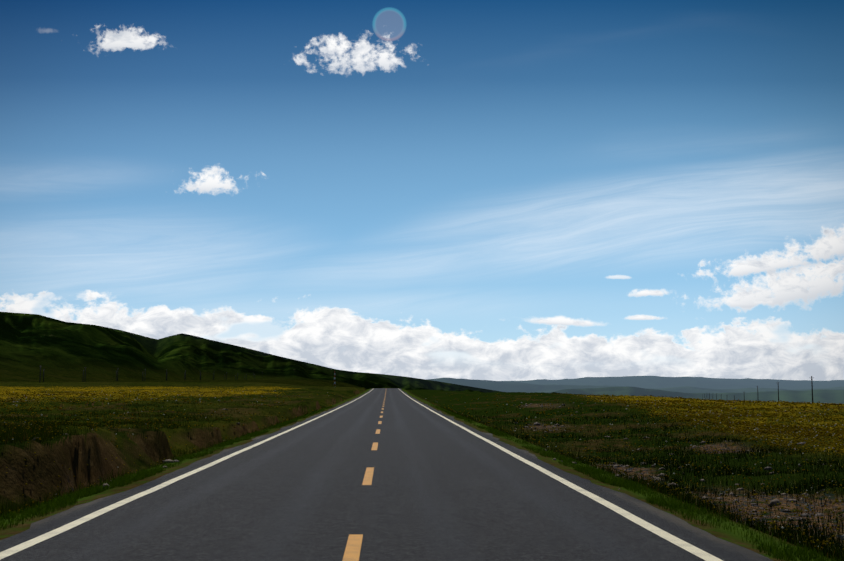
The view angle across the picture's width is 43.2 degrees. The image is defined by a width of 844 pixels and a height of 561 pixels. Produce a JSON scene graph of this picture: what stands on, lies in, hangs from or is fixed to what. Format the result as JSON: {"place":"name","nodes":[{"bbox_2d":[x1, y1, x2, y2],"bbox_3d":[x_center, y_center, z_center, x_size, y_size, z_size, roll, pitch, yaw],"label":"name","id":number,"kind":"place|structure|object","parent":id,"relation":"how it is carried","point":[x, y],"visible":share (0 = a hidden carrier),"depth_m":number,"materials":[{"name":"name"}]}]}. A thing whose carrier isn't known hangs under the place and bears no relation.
{"place":"outdoors","nodes":[
{"label":"outdoors","id":0,"kind":"place"},
{"bbox_2d":[0,388,772,560],"bbox_3d":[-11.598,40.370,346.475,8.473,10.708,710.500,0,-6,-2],"label":"road","id":1,"kind":"structure","parent":0,"point":[439,488],"depth_m":14.48,"materials":[{"name":"grey asphalt"}]},
{"bbox_2d":[0,388,722,560],"bbox_3d":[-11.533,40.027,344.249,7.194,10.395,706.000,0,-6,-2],"label":"road edge lines","id":2,"kind":"structure","parent":1,"relation":"on","point":[696,551],"depth_m":14.76,"materials":[{"name":"white paint"}]},
{"bbox_2d":[342,391,385,560],"bbox_3d":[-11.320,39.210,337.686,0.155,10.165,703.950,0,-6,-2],"label":"road centre dashes","id":3,"kind":"object","parent":1,"relation":"on","point":[353,548],"visible":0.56,"depth_m":11.44,"materials":[{"name":"yellow paint"}]},
{"bbox_2d":[0,312,843,560],"bbox_3d":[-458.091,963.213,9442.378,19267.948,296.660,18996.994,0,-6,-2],"label":"terrain","id":4,"kind":"structure","parent":0,"point":[63,354],"depth_m":90.48,"materials":[{"name":"green plant"}]},
{"bbox_2d":[0,398,843,560],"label":"grass","id":5,"kind":"structure","parent":4,"relation":"on","point":[637,484],"depth_m":23.58,"materials":[{"name":"green plant"}]},
{"bbox_2d":[0,388,843,549],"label":"meadow flowers","id":6,"kind":"object","parent":4,"relation":"on","point":[801,429],"visible":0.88,"depth_m":57.08,"materials":[{"name":"yellow plant"}]},
{"bbox_2d":[38,395,843,543],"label":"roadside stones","id":7,"kind":"object","parent":4,"relation":"on","point":[775,501],"visible":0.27,"depth_m":25.13,"materials":[{"name":"grey stone"}]},
{"bbox_2d":[809,376,812,401],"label":"utility pole","id":8,"kind":"object","parent":4,"relation":"on","point":[812,387],"visible":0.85,"depth_m":373.36,"materials":[{"name":"concrete"}]},
{"bbox_2d":[0,0,843,380],"label":"sky","id":9,"kind":"structure","parent":0,"point":[493,190],"materials":[{"name":"blue"}]}
]}

